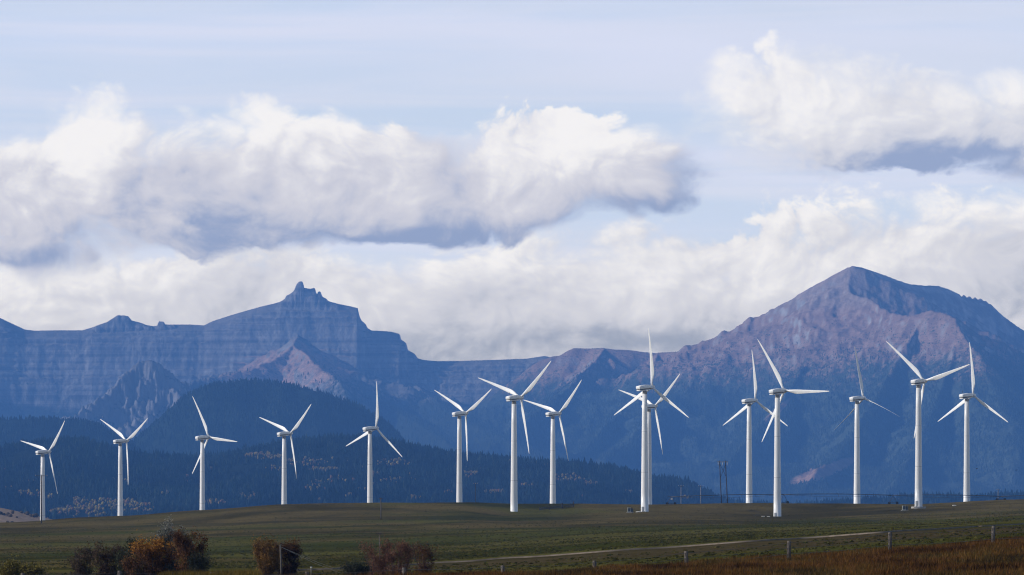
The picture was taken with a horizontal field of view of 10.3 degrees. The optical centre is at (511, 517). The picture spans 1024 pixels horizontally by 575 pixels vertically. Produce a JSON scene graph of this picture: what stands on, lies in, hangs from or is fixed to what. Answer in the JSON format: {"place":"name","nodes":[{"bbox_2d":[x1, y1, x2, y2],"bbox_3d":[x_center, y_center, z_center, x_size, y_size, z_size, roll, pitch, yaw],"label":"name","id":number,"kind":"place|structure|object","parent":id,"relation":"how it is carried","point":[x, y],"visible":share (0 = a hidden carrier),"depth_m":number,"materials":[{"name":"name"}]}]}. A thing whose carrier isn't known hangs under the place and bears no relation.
{"place":"outdoors","nodes":[
{"label":"outdoors","id":0,"kind":"place"},
{"bbox_2d":[0,508,51,522],"bbox_3d":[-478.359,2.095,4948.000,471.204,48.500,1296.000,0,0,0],"label":"stubble hill","id":1,"kind":"structure","parent":0,"point":[22,517],"depth_m":4919.88,"materials":[{"name":"beige plant"}]},
{"bbox_2d":[0,510,38,521],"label":"hill scrub","id":2,"kind":"object","parent":1,"relation":"on","point":[8,514],"visible":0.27,"depth_m":4960.11,"materials":[{"name":"plant"}]},
{"bbox_2d":[60,360,192,440],"bbox_3d":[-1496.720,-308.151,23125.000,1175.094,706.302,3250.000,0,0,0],"label":"rock hill","id":3,"kind":"structure","parent":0,"point":[133,399],"depth_m":23677.25,"materials":[{"name":"stone"}]},
{"bbox_2d":[0,381,401,454],"bbox_3d":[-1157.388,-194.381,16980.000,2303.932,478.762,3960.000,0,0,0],"label":"wooded hill","id":4,"kind":"structure","parent":0,"point":[300,394],"depth_m":17634.09,"materials":[{"name":"plant"}]},
{"bbox_2d":[0,377,405,455],"bbox_3d":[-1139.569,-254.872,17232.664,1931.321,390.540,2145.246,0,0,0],"label":"hill forest","id":5,"kind":"object","parent":4,"relation":"on","point":[245,382],"visible":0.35,"depth_m":17624.08,"materials":[{"name":"plant"}]},
{"bbox_2d":[0,281,559,459],"bbox_3d":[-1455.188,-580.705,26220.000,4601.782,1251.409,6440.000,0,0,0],"label":"mountain","id":6,"kind":"structure","parent":0,"point":[60,373],"depth_m":28837.40,"materials":[{"name":"blue stone"}]},
{"bbox_2d":[190,355,561,460],"bbox_3d":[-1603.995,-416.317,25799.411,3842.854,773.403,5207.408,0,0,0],"label":"cliff foot forest","id":7,"kind":"object","parent":6,"relation":"on","point":[444,436],"visible":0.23,"depth_m":26034.95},
{"bbox_2d":[0,441,939,517],"bbox_3d":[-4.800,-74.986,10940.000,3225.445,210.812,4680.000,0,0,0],"label":"forest hill","id":8,"kind":"structure","parent":0,"point":[27,454],"depth_m":11719.29,"materials":[{"name":"plant"}]},
{"bbox_2d":[5,451,893,518],"bbox_3d":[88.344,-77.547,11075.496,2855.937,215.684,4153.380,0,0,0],"label":"aspen groves","id":9,"kind":"object","parent":8,"relation":"on","point":[127,501],"visible":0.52,"depth_m":10625.85,"materials":[{"name":"plant"}]},
{"bbox_2d":[0,432,1023,518],"bbox_3d":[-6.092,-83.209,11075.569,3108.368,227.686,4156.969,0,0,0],"label":"conifer forest","id":10,"kind":"object","parent":8,"relation":"on","point":[229,487],"visible":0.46,"depth_m":11588.85,"materials":[{"name":"plant"}]},
{"bbox_2d":[0,499,1023,574],"bbox_3d":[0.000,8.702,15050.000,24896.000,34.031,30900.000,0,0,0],"label":"ground","id":11,"kind":"structure","parent":0,"point":[335,513],"depth_m":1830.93,"materials":[{"name":"green plant"}]},
{"bbox_2d":[0,553,22,574],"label":"shrub","id":12,"kind":"object","parent":11,"relation":"on","point":[10,568],"visible":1,"depth_m":399.72,"materials":[{"name":"green plant"}]},
{"bbox_2d":[18,559,52,574],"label":"shrub","id":13,"kind":"object","parent":11,"relation":"on","point":[27,569],"visible":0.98,"depth_m":401.65,"materials":[{"name":"green plant"}]},
{"bbox_2d":[22,421,64,519],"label":"wind turbine","id":14,"kind":"object","parent":11,"relation":"on","point":[42,451],"visible":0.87,"depth_m":3037.49,"materials":[{"name":"white paint"}]},
{"bbox_2d":[64,541,97,574],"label":"shrub","id":15,"kind":"object","parent":11,"relation":"on","point":[84,559],"visible":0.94,"depth_m":431.80,"materials":[{"name":"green plant"}]},
{"bbox_2d":[88,539,126,574],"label":"shrub","id":16,"kind":"object","parent":11,"relation":"on","point":[106,556],"visible":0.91,"depth_m":427.63,"materials":[{"name":"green plant"}]},
{"bbox_2d":[100,418,147,515],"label":"wind turbine","id":17,"kind":"object","parent":11,"relation":"on","point":[120,481],"visible":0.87,"depth_m":3009.22,"materials":[{"name":"white paint"}]},
{"bbox_2d":[113,533,139,574],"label":"shrub","id":18,"kind":"object","parent":11,"relation":"on","point":[120,557],"visible":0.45,"depth_m":423.70,"materials":[{"name":"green plant"}]},
{"bbox_2d":[119,548,152,574],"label":"shrub","id":19,"kind":"object","parent":11,"relation":"on","point":[139,563],"visible":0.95,"depth_m":415.74,"materials":[{"name":"brown plant"}]},
{"bbox_2d":[128,529,175,574],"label":"shrub","id":20,"kind":"object","parent":11,"relation":"on","point":[155,556],"visible":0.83,"depth_m":420.68,"materials":[{"name":"brown plant"}]},
{"bbox_2d":[152,514,194,571],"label":"shrub","id":21,"kind":"object","parent":11,"relation":"on","point":[165,535],"visible":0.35,"depth_m":425.45,"materials":[{"name":"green plant"}]},
{"bbox_2d":[167,526,210,571],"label":"shrub","id":22,"kind":"object","parent":11,"relation":"on","point":[180,540],"visible":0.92,"depth_m":418.66,"materials":[{"name":"brown plant"}]},
{"bbox_2d":[183,549,216,571],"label":"shrub","id":23,"kind":"object","parent":11,"relation":"on","point":[200,562],"visible":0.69,"depth_m":416.70,"materials":[{"name":"green plant"}]},
{"bbox_2d":[156,567,264,574],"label":"yellow grass","id":24,"kind":"structure","parent":11,"relation":"on","point":[230,572],"depth_m":339.87,"materials":[{"name":"plant"}]},
{"bbox_2d":[192,396,236,509],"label":"wind turbine","id":25,"kind":"object","parent":11,"relation":"on","point":[202,438],"visible":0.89,"depth_m":2933.20,"materials":[{"name":"white paint"}]},
{"bbox_2d":[250,533,286,574],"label":"shrub","id":26,"kind":"object","parent":11,"relation":"on","point":[264,560],"visible":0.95,"depth_m":423.74,"materials":[{"name":"brown plant"}]},
{"bbox_2d":[259,405,310,503],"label":"wind turbine","id":27,"kind":"object","parent":11,"relation":"on","point":[285,433],"visible":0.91,"depth_m":2876.09,"materials":[{"name":"white paint"}]},
{"bbox_2d":[272,537,303,574],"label":"shrub","id":28,"kind":"object","parent":11,"relation":"on","point":[290,567],"visible":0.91,"depth_m":427.68,"materials":[{"name":"brown plant"}]},
{"bbox_2d":[280,545,341,573],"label":"fence","id":29,"kind":"object","parent":11,"relation":"on","point":[296,554],"visible":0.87,"depth_m":397.95,"materials":[{"name":"grey wood"}]},
{"bbox_2d":[340,558,372,574],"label":"shrub","id":30,"kind":"object","parent":11,"relation":"on","point":[350,568],"visible":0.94,"depth_m":404.62,"materials":[{"name":"green plant"}]},
{"bbox_2d":[346,381,401,502],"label":"wind turbine","id":31,"kind":"object","parent":11,"relation":"on","point":[369,430],"visible":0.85,"depth_m":2811.40,"materials":[{"name":"white paint"}]},
{"bbox_2d":[357,535,396,574],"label":"shrub","id":32,"kind":"object","parent":11,"relation":"on","point":[377,568],"visible":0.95,"depth_m":431.79,"materials":[{"name":"brown plant"}]},
{"bbox_2d":[380,539,420,574],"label":"shrub","id":33,"kind":"object","parent":11,"relation":"on","point":[400,549],"visible":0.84,"depth_m":429.76,"materials":[{"name":"brown plant"}]},
{"bbox_2d":[407,538,442,573],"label":"shrub","id":34,"kind":"object","parent":11,"relation":"on","point":[424,555],"visible":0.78,"depth_m":433.85,"materials":[{"name":"brown plant"}]},
{"bbox_2d":[435,389,490,501],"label":"wind turbine","id":35,"kind":"object","parent":11,"relation":"on","point":[462,412],"visible":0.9,"depth_m":2777.68,"materials":[{"name":"white paint"}]},
{"bbox_2d":[479,361,550,511],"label":"wind turbine","id":36,"kind":"object","parent":11,"relation":"on","point":[514,397],"visible":0.94,"depth_m":2327.84,"materials":[{"name":"white paint"}]},
{"bbox_2d":[21,526,1023,574],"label":"wire fence","id":37,"kind":"object","parent":11,"relation":"on","point":[788,548],"visible":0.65,"depth_m":349.89,"materials":[{"name":"grey wood"}]},
{"bbox_2d":[524,381,580,503],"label":"wind turbine","id":38,"kind":"object","parent":11,"relation":"on","point":[553,414],"visible":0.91,"depth_m":2731.00,"materials":[{"name":"white paint"}]},
{"bbox_2d":[539,501,573,510],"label":"rail fence","id":39,"kind":"object","parent":11,"relation":"on","point":[549,508],"visible":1,"depth_m":2374.35,"materials":[{"name":"brown wood"}]},
{"bbox_2d":[205,535,1023,574],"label":"rust grass","id":40,"kind":"structure","parent":11,"relation":"on","point":[999,556],"depth_m":314.15,"materials":[{"name":"brown plant"}]},
{"bbox_2d":[626,507,633,512],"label":"transformer box","id":41,"kind":"object","parent":11,"relation":"on","point":[629,509],"visible":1,"depth_m":2261.16,"materials":[{"name":"metal"}]},
{"bbox_2d":[619,374,679,503],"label":"wind turbine","id":42,"kind":"object","parent":11,"relation":"on","point":[650,405],"visible":0.82,"depth_m":2685.80,"materials":[{"name":"white paint"}]},
{"bbox_2d":[614,329,688,511],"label":"wind turbine","id":43,"kind":"object","parent":11,"relation":"on","point":[644,389],"visible":0.99,"depth_m":2275.64,"materials":[{"name":"white paint"}]},
{"bbox_2d":[719,461,727,502],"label":"power structure","id":44,"kind":"object","parent":11,"relation":"on","point":[720,479],"visible":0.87,"depth_m":2699.82,"materials":[{"name":"grey metal"}]},
{"bbox_2d":[724,352,786,502],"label":"wind turbine","id":45,"kind":"object","parent":11,"relation":"on","point":[749,402],"visible":0.9,"depth_m":2620.84,"materials":[{"name":"white paint"}]},
{"bbox_2d":[757,339,828,515],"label":"wind turbine","id":46,"kind":"object","parent":11,"relation":"on","point":[776,392],"visible":0.91,"depth_m":2231.85,"materials":[{"name":"white paint"}]},
{"bbox_2d":[666,494,1023,503],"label":"irrigation pivot","id":47,"kind":"object","parent":11,"relation":"on","point":[825,496],"visible":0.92,"depth_m":2479.88,"materials":[{"name":"metal"}]},
{"bbox_2d":[840,349,897,503],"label":"wind turbine","id":48,"kind":"object","parent":11,"relation":"on","point":[857,400],"visible":0.91,"depth_m":2558.87,"materials":[{"name":"white paint"}]},
{"bbox_2d":[901,505,907,510],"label":"transformer box","id":49,"kind":"object","parent":11,"relation":"on","point":[904,507],"visible":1,"depth_m":2274.20,"materials":[{"name":"metal"}]},
{"bbox_2d":[886,341,969,507],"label":"wind turbine","id":50,"kind":"object","parent":11,"relation":"on","point":[918,452],"visible":1,"depth_m":2272.42,"materials":[{"name":"white paint"}]},
{"bbox_2d":[939,342,1007,501],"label":"wind turbine","id":51,"kind":"object","parent":11,"relation":"on","point":[966,397],"visible":0.9,"depth_m":2499.82,"materials":[{"name":"white paint"}]},
{"bbox_2d":[0,0,1023,360],"label":"sky","id":52,"kind":"structure","parent":0,"point":[475,179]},
{"bbox_2d":[297,523,1023,570],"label":"track","id":53,"kind":"structure","parent":0,"point":[687,545],"depth_m":627.40,"materials":[{"name":"beige soil"}]},
{"bbox_2d":[458,266,1023,501],"bbox_3d":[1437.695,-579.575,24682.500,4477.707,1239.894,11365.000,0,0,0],"label":"mountain","id":54,"kind":"structure","parent":0,"point":[859,299],"depth_m":25777.54,"materials":[{"name":"stone"}]},
{"bbox_2d":[469,312,1023,502],"bbox_3d":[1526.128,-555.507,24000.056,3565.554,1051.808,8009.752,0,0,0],"label":"mountain forest","id":55,"kind":"object","parent":54,"relation":"on","point":[687,470],"visible":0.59,"depth_m":23977.97,"materials":[{"name":"plant"}]}
]}

